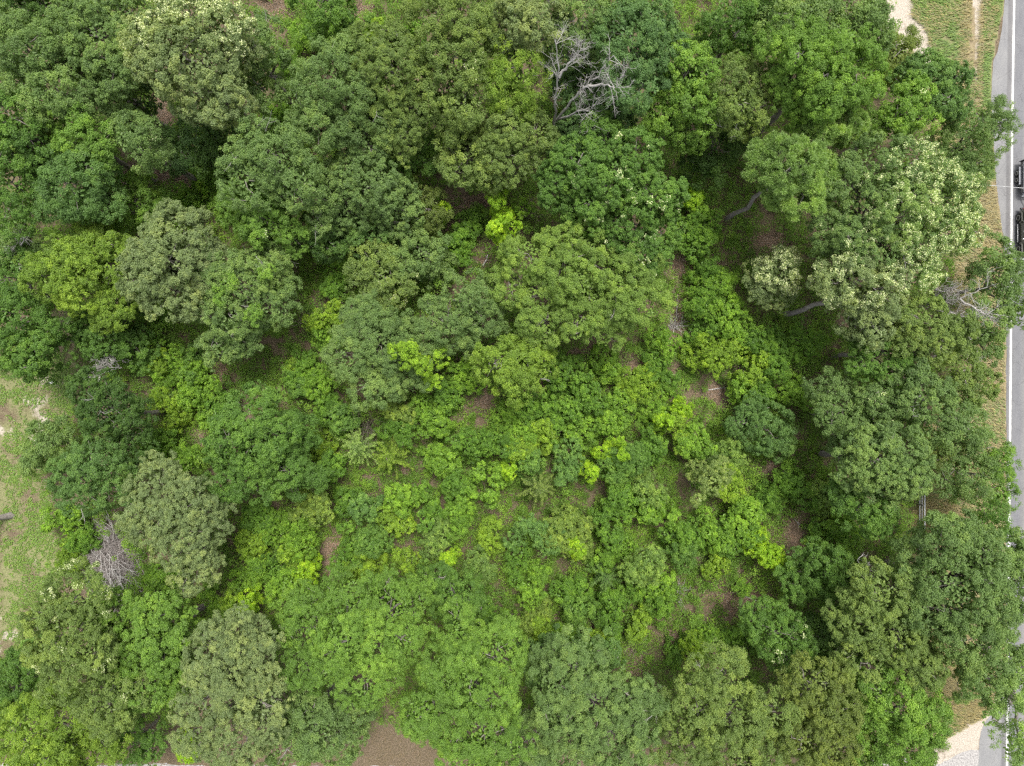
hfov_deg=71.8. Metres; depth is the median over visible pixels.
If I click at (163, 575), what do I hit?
bush
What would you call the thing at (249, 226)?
broadleaf tree
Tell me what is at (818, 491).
bush
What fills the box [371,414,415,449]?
bush
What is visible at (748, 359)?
bush
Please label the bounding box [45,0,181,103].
broadleaf tree
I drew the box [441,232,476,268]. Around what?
bush
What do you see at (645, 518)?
bush
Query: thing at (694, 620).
undergrowth
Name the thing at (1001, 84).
road
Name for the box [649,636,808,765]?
broadleaf tree
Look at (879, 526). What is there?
broadleaf tree
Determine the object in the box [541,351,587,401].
bush
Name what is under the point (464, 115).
broadleaf tree
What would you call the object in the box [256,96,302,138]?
bush
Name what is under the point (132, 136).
broadleaf tree
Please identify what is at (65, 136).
broadleaf tree
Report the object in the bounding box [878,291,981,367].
broadleaf tree
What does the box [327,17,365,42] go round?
bush
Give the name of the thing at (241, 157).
broadleaf tree
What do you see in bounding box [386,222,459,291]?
broadleaf tree
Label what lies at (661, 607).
bush
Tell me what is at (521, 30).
broadleaf tree
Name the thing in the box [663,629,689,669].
bush
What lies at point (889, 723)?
broadleaf tree
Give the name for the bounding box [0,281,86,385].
broadleaf tree
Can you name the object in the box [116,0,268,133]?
broadleaf tree
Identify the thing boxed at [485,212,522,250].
bush
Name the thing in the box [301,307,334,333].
bush
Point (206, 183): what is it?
bush
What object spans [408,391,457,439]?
bush
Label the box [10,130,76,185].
broadleaf tree
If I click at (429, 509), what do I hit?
bush
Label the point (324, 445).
bush
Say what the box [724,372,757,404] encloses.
bush
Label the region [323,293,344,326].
bush
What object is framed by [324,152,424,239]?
broadleaf tree
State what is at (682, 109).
broadleaf tree
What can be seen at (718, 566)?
bush
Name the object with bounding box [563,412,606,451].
bush
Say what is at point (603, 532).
bush
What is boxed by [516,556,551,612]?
bush
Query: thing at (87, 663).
broadleaf tree
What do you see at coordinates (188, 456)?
bush
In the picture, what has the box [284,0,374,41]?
broadleaf tree
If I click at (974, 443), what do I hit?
broadleaf tree
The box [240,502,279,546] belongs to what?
bush
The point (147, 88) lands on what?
broadleaf tree
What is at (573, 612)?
bush
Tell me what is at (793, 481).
bush
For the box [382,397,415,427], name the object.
bush
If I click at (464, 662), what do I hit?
broadleaf tree
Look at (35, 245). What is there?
broadleaf tree
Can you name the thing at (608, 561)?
bush
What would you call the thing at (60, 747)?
broadleaf tree
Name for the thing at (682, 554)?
bush
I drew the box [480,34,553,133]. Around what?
broadleaf tree
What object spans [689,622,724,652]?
bush
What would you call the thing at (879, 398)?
broadleaf tree
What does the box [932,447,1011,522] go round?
broadleaf tree
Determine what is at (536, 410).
bush
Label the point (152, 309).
bush
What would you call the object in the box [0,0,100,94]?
broadleaf tree
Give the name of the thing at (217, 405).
bush
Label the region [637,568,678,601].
bush
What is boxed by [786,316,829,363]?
bush
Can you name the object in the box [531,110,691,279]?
broadleaf tree
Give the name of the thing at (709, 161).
broadleaf tree
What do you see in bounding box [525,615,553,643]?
bush
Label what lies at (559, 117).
dead tree
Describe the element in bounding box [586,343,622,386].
bush
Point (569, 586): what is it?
bush
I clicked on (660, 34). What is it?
broadleaf tree
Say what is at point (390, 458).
small palm
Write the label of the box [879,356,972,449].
broadleaf tree
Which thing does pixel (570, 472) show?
bush
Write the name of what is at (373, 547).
bush
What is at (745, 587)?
bush
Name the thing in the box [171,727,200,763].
bush
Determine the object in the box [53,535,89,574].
bush
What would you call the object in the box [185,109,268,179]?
broadleaf tree
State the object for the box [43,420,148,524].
broadleaf tree
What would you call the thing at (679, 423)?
bush
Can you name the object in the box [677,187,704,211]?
bush
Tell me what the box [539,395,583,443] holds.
bush
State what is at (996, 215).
dry grass
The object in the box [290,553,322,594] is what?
bush
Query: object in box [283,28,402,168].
broadleaf tree
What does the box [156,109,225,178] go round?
broadleaf tree
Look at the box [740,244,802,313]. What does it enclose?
broadleaf tree
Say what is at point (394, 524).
bush
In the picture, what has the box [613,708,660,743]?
broadleaf tree
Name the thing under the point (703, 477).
bush
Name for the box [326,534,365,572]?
bush
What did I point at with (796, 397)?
bush
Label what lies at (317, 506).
bush
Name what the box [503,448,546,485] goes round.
bush
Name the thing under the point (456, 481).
bush
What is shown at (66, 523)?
bush
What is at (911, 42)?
broadleaf tree
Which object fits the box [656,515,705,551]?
bush
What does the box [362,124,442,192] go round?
broadleaf tree
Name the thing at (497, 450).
bush
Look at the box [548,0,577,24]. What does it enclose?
dead tree
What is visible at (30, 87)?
broadleaf tree
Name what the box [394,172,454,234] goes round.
broadleaf tree
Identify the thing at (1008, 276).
broadleaf tree
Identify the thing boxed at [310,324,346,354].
bush
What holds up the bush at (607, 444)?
on the ground at (966, 738)
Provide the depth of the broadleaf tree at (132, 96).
57.26 m
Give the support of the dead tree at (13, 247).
on the ground at (966, 738)
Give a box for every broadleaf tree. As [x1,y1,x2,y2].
[0,0,98,47]
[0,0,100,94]
[0,55,122,142]
[0,89,110,185]
[0,145,63,241]
[0,213,54,272]
[0,242,57,320]
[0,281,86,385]
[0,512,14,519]
[0,645,43,744]
[0,673,133,765]
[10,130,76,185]
[11,218,139,336]
[11,413,82,480]
[13,556,160,746]
[31,142,136,224]
[34,97,157,183]
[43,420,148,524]
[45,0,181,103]
[64,364,167,464]
[68,299,167,376]
[72,53,169,129]
[73,585,208,713]
[89,168,182,238]
[96,101,196,180]
[100,707,168,765]
[113,197,230,323]
[113,449,237,598]
[115,81,171,127]
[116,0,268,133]
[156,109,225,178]
[166,600,294,765]
[180,235,303,352]
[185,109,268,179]
[193,310,267,371]
[198,379,331,506]
[214,109,344,242]
[214,171,311,260]
[233,7,295,115]
[242,666,378,765]
[268,560,437,713]
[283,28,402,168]
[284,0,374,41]
[288,204,365,264]
[320,288,450,413]
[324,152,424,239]
[338,15,448,169]
[342,236,419,310]
[344,214,411,263]
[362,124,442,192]
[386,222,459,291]
[393,593,538,765]
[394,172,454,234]
[399,0,505,96]
[408,25,494,146]
[409,267,512,359]
[415,558,488,639]
[431,122,505,197]
[468,333,562,411]
[471,103,560,190]
[480,0,574,82]
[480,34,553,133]
[483,220,677,352]
[493,623,670,765]
[508,623,626,689]
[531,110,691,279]
[539,0,622,93]
[543,46,638,169]
[589,0,690,117]
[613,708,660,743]
[640,38,724,155]
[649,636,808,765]
[675,110,760,191]
[690,0,789,79]
[704,49,795,149]
[722,390,798,464]
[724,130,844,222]
[737,594,819,673]
[739,0,896,67]
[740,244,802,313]
[749,9,892,138]
[762,649,881,765]
[772,535,874,616]
[780,240,915,353]
[800,365,888,468]
[802,610,879,686]
[805,129,989,297]
[817,420,940,511]
[820,555,956,696]
[822,459,901,545]
[831,323,919,393]
[837,657,953,765]
[838,69,945,158]
[840,379,928,453]
[859,23,924,91]
[870,47,977,130]
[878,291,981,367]
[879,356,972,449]
[883,508,1023,714]
[912,442,969,478]
[920,343,1004,417]
[923,89,1023,197]
[926,397,1011,472]
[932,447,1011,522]
[940,296,1016,367]
[948,497,1021,557]
[951,441,1023,511]
[956,230,1023,330]
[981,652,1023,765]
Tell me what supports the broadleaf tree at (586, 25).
on the ground at (966, 738)
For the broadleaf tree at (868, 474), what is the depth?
55.04 m
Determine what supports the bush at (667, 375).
on the ground at (966, 738)
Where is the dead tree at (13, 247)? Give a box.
[2,232,30,257]
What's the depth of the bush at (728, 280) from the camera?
64.94 m
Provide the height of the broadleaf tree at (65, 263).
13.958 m
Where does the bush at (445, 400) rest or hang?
on the ground at (966, 738)
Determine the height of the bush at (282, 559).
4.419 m
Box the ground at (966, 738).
[0,0,1006,765]
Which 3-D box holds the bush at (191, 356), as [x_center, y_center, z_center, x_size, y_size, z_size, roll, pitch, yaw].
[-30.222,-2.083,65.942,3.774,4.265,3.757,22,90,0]
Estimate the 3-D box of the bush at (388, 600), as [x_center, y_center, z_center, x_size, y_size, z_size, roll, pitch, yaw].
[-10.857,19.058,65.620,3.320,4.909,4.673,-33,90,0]
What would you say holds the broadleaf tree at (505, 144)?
on the ground at (966, 738)
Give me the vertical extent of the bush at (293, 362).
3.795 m
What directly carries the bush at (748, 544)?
on the ground at (966, 738)
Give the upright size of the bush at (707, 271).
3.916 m
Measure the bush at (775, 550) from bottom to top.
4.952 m
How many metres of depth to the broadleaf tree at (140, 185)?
60.84 m
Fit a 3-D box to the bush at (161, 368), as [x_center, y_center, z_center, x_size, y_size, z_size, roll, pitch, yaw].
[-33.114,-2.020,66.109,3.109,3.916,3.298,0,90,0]
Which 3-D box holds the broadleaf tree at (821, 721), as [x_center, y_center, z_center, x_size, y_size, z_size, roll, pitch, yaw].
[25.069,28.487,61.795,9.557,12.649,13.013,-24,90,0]
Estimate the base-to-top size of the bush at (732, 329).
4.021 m
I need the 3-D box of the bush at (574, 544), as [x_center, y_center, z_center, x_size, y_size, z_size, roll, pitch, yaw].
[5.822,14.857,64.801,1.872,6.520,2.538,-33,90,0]
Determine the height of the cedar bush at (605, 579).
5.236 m
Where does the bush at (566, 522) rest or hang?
on the ground at (966, 738)
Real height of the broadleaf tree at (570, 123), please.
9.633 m
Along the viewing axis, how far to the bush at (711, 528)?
64.50 m
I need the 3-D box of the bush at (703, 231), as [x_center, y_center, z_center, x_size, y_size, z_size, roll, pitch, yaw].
[17.046,-14.052,65.752,4.190,4.640,5.979,32,90,0]
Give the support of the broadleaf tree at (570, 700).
on the ground at (966, 738)
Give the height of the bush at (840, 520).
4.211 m
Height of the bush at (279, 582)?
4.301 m
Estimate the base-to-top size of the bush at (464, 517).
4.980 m
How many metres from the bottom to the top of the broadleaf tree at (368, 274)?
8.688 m
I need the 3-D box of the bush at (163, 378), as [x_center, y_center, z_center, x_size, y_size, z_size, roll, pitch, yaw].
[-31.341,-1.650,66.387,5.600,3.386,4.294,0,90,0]
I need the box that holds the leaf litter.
[51,0,809,680]
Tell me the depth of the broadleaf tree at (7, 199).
56.26 m
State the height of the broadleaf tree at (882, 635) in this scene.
14.714 m
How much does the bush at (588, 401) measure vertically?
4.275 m
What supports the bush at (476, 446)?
on the ground at (966, 738)
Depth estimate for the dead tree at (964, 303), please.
58.07 m
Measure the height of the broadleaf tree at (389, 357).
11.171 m
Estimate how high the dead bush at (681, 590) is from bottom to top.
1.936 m
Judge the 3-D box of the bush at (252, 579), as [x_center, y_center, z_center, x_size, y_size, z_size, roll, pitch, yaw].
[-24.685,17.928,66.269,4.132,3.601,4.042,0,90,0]
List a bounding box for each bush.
[20,634,41,655]
[39,503,84,534]
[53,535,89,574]
[62,521,102,554]
[89,349,128,381]
[131,308,173,346]
[132,292,168,318]
[137,344,168,376]
[138,427,177,459]
[140,562,179,594]
[147,386,201,433]
[148,563,190,599]
[151,342,208,386]
[163,437,201,472]
[169,342,204,385]
[170,182,208,211]
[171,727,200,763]
[175,360,222,411]
[188,167,231,199]
[194,406,223,437]
[196,577,237,619]
[204,177,241,212]
[204,388,239,423]
[217,588,245,618]
[227,556,271,591]
[233,511,271,560]
[238,583,264,612]
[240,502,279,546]
[248,546,285,582]
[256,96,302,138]
[263,505,320,562]
[263,566,300,607]
[276,48,303,98]
[276,531,320,572]
[280,348,319,389]
[282,356,298,370]
[284,371,316,399]
[285,17,316,58]
[288,487,334,528]
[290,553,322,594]
[296,362,339,400]
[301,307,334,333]
[303,8,329,36]
[305,447,346,482]
[307,428,343,466]
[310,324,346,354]
[312,390,344,427]
[318,257,346,298]
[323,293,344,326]
[326,402,360,436]
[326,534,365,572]
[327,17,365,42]
[332,485,362,533]
[336,256,360,279]
[342,551,389,590]
[343,412,385,452]
[347,492,385,525]
[351,522,394,559]
[362,17,386,43]
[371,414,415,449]
[372,573,413,611]
[374,504,416,537]
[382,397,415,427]
[382,482,420,519]
[391,546,423,576]
[403,18,427,43]
[408,215,447,254]
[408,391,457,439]
[408,479,447,532]
[416,441,462,479]
[418,513,466,559]
[430,374,463,419]
[432,200,451,224]
[439,468,471,512]
[439,541,462,566]
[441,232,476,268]
[442,349,486,394]
[442,495,476,542]
[444,426,496,465]
[451,208,486,242]
[459,544,497,587]
[465,460,512,509]
[474,594,498,625]
[475,515,505,556]
[484,184,515,220]
[484,422,523,462]
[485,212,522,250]
[490,400,537,444]
[496,605,526,635]
[500,459,517,480]
[502,512,566,557]
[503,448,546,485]
[503,539,533,589]
[505,417,559,464]
[513,195,536,219]
[513,390,561,433]
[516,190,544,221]
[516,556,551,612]
[516,591,552,637]
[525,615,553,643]
[537,502,597,562]
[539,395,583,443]
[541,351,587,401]
[545,621,577,642]
[548,571,593,603]
[551,437,585,486]
[560,593,599,633]
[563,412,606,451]
[565,369,609,415]
[566,535,586,561]
[578,455,599,484]
[581,591,624,642]
[582,626,608,652]
[583,555,625,594]
[584,532,639,574]
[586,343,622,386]
[587,507,624,556]
[590,435,629,472]
[596,386,637,439]
[596,440,650,487]
[596,564,642,613]
[600,473,642,523]
[614,363,660,405]
[616,542,666,587]
[625,602,651,641]
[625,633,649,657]
[630,493,681,529]
[631,467,668,509]
[634,383,676,430]
[637,422,668,466]
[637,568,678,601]
[639,347,680,389]
[643,324,683,362]
[643,589,674,626]
[646,406,675,434]
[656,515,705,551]
[663,403,690,454]
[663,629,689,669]
[665,313,690,335]
[666,531,700,574]
[669,394,695,417]
[673,422,718,464]
[675,576,694,608]
[676,208,723,264]
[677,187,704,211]
[677,332,736,380]
[678,186,710,223]
[678,277,723,319]
[678,629,709,661]
[681,254,724,287]
[682,314,719,351]
[684,454,735,507]
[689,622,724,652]
[694,505,736,555]
[700,552,730,581]
[703,437,750,485]
[704,292,748,337]
[705,265,740,306]
[708,511,766,558]
[714,622,755,661]
[716,313,764,350]
[716,462,745,503]
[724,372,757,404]
[726,338,770,386]
[727,493,766,538]
[730,577,753,597]
[737,525,787,571]
[745,321,790,361]
[746,374,776,411]
[750,478,787,519]
[761,343,806,384]
[771,456,825,512]
[776,372,818,413]
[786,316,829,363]
[804,478,831,519]
[807,516,859,558]
[821,511,866,539]
[907,432,938,448]
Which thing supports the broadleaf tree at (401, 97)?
on the ground at (966, 738)
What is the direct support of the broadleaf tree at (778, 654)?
on the ground at (966, 738)
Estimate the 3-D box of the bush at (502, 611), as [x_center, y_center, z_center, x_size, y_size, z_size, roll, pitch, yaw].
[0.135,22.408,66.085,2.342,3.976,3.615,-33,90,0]
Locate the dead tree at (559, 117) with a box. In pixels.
[540,19,634,133]
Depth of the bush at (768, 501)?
65.85 m
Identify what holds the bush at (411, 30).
on the ground at (966, 738)
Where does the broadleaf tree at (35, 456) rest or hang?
on the ground at (966, 738)
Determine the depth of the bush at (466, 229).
65.99 m
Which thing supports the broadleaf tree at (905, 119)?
on the ground at (966, 738)
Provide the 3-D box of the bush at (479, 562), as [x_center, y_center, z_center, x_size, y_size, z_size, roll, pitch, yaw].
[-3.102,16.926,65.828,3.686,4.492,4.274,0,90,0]
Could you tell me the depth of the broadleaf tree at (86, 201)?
55.45 m
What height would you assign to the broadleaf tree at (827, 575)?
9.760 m
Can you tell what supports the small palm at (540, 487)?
on the ground at (966, 738)
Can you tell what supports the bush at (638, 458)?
on the ground at (966, 738)
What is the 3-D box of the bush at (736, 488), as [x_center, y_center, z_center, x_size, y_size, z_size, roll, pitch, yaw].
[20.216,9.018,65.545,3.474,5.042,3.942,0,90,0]
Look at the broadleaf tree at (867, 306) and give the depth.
55.37 m
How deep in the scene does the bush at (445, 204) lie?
63.61 m
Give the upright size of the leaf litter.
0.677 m
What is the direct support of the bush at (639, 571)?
on the ground at (966, 738)
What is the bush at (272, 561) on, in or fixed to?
on the ground at (966, 738)
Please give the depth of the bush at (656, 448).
64.20 m
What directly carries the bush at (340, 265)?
on the ground at (966, 738)
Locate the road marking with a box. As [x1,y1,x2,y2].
[1006,0,1014,765]
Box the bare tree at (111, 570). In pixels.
[73,499,151,612]
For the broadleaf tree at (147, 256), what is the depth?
55.71 m
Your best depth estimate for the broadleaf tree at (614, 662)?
61.92 m
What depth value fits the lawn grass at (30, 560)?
67.91 m
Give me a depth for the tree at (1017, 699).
55.45 m
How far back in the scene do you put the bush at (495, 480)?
64.03 m
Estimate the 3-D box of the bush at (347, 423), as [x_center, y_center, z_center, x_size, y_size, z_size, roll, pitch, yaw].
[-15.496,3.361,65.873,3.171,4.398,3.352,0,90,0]
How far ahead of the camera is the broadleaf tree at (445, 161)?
59.02 m
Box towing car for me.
[1016,208,1023,259]
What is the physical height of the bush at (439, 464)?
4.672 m
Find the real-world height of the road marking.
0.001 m
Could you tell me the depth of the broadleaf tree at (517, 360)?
59.26 m
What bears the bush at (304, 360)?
on the ground at (966, 738)
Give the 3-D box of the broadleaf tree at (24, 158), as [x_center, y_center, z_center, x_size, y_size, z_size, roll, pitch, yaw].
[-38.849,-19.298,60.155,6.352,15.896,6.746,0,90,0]
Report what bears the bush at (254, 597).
on the ground at (966, 738)
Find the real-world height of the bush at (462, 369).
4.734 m
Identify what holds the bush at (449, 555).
on the ground at (966, 738)
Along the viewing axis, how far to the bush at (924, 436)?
64.98 m
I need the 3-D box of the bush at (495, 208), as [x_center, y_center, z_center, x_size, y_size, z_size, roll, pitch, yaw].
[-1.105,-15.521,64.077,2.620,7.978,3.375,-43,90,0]
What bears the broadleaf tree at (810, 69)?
on the ground at (966, 738)
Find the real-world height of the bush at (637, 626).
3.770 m
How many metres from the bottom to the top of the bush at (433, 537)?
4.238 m
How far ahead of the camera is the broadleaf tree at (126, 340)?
62.69 m
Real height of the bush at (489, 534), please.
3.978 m
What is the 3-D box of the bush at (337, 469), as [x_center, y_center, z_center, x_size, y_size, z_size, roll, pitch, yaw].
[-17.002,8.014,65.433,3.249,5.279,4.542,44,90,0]
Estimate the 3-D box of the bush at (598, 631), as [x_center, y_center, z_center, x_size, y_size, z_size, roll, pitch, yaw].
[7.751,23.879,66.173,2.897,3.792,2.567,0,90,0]
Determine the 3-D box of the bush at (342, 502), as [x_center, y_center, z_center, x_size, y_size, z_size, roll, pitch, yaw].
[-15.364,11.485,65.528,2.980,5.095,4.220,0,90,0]
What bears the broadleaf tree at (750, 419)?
on the ground at (966, 738)
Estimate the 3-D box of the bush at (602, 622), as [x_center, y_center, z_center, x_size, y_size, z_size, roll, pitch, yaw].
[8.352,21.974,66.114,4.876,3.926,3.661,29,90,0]
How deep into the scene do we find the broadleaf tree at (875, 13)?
54.99 m
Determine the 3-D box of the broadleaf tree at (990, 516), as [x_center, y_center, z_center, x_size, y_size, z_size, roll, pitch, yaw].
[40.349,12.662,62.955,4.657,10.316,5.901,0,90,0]
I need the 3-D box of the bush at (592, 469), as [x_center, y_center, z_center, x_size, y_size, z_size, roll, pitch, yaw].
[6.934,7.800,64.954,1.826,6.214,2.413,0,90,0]
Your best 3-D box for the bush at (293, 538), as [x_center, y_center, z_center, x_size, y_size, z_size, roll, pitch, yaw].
[-20.553,14.006,65.697,5.842,4.754,5.770,0,90,0]
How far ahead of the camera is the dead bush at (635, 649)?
67.09 m
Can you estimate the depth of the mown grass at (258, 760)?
67.94 m
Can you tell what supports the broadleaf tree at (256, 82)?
on the ground at (966, 738)
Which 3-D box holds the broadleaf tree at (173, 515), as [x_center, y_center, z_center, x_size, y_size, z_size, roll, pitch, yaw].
[-27.047,11.019,61.170,8.296,13.868,12.658,-34,90,0]
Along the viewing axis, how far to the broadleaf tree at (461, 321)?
59.38 m
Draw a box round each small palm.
[334,428,384,464]
[372,434,414,479]
[516,471,561,509]
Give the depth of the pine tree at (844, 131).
55.07 m
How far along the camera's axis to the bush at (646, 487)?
63.73 m
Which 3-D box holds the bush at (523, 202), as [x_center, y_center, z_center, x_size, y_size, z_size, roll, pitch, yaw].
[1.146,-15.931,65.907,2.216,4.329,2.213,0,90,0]
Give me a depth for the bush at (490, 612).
64.21 m
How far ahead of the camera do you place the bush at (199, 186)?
66.01 m
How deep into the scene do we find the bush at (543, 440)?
64.06 m
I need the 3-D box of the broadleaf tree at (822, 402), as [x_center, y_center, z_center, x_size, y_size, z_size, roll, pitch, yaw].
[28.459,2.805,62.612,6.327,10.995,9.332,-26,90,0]
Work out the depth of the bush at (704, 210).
64.49 m
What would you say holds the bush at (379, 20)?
on the ground at (966, 738)
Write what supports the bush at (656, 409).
on the ground at (966, 738)
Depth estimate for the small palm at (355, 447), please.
64.74 m
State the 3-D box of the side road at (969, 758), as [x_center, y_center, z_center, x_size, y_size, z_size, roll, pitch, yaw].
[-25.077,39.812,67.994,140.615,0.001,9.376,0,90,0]
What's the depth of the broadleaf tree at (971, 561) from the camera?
53.91 m
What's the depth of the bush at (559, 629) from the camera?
65.00 m
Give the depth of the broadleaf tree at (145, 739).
62.77 m
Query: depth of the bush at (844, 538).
64.98 m
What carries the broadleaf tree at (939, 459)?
on the ground at (966, 738)
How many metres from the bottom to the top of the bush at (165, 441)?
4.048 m
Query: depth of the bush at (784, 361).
64.82 m
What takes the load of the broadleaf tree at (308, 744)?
on the ground at (966, 738)
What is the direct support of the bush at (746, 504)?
on the ground at (966, 738)
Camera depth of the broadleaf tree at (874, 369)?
57.90 m
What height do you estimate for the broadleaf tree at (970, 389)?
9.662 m
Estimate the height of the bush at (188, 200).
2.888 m
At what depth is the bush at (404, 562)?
64.51 m
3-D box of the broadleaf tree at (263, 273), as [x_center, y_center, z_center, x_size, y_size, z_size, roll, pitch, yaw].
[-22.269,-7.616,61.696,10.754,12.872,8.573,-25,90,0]
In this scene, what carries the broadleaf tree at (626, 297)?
on the ground at (966, 738)
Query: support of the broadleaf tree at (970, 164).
on the ground at (966, 738)
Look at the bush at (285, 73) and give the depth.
65.60 m
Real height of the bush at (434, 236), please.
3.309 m
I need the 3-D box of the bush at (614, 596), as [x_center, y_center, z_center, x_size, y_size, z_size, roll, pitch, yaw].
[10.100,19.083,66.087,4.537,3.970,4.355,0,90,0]
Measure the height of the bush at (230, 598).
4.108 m
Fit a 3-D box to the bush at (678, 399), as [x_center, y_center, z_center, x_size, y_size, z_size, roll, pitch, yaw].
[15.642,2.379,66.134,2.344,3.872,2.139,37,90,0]
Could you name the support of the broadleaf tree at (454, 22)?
on the ground at (966, 738)
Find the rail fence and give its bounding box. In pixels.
[915,457,924,549]
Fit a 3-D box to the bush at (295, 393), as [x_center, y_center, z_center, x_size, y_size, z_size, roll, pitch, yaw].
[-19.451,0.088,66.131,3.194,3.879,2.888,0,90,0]
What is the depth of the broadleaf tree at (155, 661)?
55.31 m
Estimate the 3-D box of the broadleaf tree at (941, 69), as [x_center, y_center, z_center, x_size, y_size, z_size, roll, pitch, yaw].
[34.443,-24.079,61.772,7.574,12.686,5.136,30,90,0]
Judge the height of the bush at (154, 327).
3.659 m
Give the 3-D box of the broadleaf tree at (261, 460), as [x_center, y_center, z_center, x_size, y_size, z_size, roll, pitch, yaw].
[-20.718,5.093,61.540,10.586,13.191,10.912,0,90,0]
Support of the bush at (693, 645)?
on the ground at (966, 738)
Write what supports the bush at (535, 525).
on the ground at (966, 738)
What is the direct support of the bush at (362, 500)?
on the ground at (966, 738)
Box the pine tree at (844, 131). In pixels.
[776,67,871,156]
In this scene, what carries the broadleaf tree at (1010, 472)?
on the ground at (966, 738)
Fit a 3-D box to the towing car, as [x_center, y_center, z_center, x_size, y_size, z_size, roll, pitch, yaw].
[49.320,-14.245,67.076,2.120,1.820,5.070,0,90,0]
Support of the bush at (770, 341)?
on the ground at (966, 738)
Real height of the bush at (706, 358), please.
4.457 m
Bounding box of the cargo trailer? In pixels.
[1014,159,1023,195]
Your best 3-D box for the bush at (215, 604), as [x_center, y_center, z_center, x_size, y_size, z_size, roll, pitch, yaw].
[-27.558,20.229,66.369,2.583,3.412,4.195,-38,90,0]
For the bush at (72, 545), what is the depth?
65.88 m
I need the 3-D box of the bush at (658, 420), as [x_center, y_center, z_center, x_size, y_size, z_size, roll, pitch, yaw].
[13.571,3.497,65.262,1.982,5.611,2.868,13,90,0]
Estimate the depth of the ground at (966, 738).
68.00 m
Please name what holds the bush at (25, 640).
on the ground at (966, 738)
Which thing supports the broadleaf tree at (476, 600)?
on the ground at (966, 738)
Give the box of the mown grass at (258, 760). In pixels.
[2,719,916,765]
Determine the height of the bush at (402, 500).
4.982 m
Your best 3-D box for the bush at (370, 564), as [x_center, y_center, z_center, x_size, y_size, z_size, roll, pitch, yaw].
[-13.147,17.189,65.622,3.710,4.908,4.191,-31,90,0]
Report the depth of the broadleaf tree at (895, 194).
54.02 m
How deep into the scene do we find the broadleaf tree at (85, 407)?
58.32 m
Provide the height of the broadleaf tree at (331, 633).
14.572 m
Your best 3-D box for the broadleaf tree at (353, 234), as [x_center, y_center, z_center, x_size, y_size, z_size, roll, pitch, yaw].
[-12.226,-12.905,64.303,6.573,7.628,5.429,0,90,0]
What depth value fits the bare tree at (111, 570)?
67.19 m
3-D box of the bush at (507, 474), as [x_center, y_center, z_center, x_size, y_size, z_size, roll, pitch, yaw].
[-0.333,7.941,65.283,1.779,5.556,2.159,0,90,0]
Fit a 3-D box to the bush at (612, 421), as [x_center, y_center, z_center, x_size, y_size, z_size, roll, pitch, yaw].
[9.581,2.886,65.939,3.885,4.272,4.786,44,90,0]
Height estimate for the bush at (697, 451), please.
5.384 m
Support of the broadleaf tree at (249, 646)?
on the ground at (966, 738)
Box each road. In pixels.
[2,750,978,765]
[978,0,1023,765]
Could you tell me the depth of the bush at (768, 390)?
65.24 m
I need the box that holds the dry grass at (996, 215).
[902,0,1006,739]
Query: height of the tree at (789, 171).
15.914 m
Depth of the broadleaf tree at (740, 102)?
54.93 m
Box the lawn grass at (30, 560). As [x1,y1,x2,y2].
[0,297,83,657]
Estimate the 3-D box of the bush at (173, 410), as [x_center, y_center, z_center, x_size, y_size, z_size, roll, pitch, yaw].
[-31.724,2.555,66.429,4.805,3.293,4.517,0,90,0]
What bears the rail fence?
on the ground at (966, 738)
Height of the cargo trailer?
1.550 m
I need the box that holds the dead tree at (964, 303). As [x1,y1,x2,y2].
[908,263,1007,327]
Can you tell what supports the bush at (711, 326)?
on the ground at (966, 738)
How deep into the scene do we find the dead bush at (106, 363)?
62.31 m
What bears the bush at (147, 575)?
on the ground at (966, 738)
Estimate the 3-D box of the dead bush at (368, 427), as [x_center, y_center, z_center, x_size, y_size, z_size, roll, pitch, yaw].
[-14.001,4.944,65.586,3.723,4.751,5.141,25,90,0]
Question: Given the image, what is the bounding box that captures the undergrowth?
[0,0,979,759]
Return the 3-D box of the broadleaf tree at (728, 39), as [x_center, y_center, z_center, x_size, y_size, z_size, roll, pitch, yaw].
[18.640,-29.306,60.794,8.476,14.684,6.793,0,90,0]
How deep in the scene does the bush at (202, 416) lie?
65.74 m
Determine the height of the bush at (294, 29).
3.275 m
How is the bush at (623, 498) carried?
on the ground at (966, 738)
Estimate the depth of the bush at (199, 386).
65.08 m
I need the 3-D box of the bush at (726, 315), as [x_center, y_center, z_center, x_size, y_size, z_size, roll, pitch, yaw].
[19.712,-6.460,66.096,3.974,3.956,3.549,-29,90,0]
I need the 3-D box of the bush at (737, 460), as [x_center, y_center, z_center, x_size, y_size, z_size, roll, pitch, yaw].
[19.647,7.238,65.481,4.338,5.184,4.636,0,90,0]
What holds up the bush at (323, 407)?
on the ground at (966, 738)
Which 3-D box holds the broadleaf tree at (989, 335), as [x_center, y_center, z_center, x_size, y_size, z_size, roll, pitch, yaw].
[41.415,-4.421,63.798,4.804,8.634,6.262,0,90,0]
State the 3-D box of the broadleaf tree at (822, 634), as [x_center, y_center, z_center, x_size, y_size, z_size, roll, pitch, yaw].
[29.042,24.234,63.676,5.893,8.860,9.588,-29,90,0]
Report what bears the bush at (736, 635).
on the ground at (966, 738)
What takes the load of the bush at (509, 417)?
on the ground at (966, 738)
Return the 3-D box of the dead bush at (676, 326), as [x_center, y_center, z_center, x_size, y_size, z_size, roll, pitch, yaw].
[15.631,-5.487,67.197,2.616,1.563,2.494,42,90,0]
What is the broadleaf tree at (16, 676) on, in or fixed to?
on the ground at (966, 738)
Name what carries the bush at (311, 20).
on the ground at (966, 738)

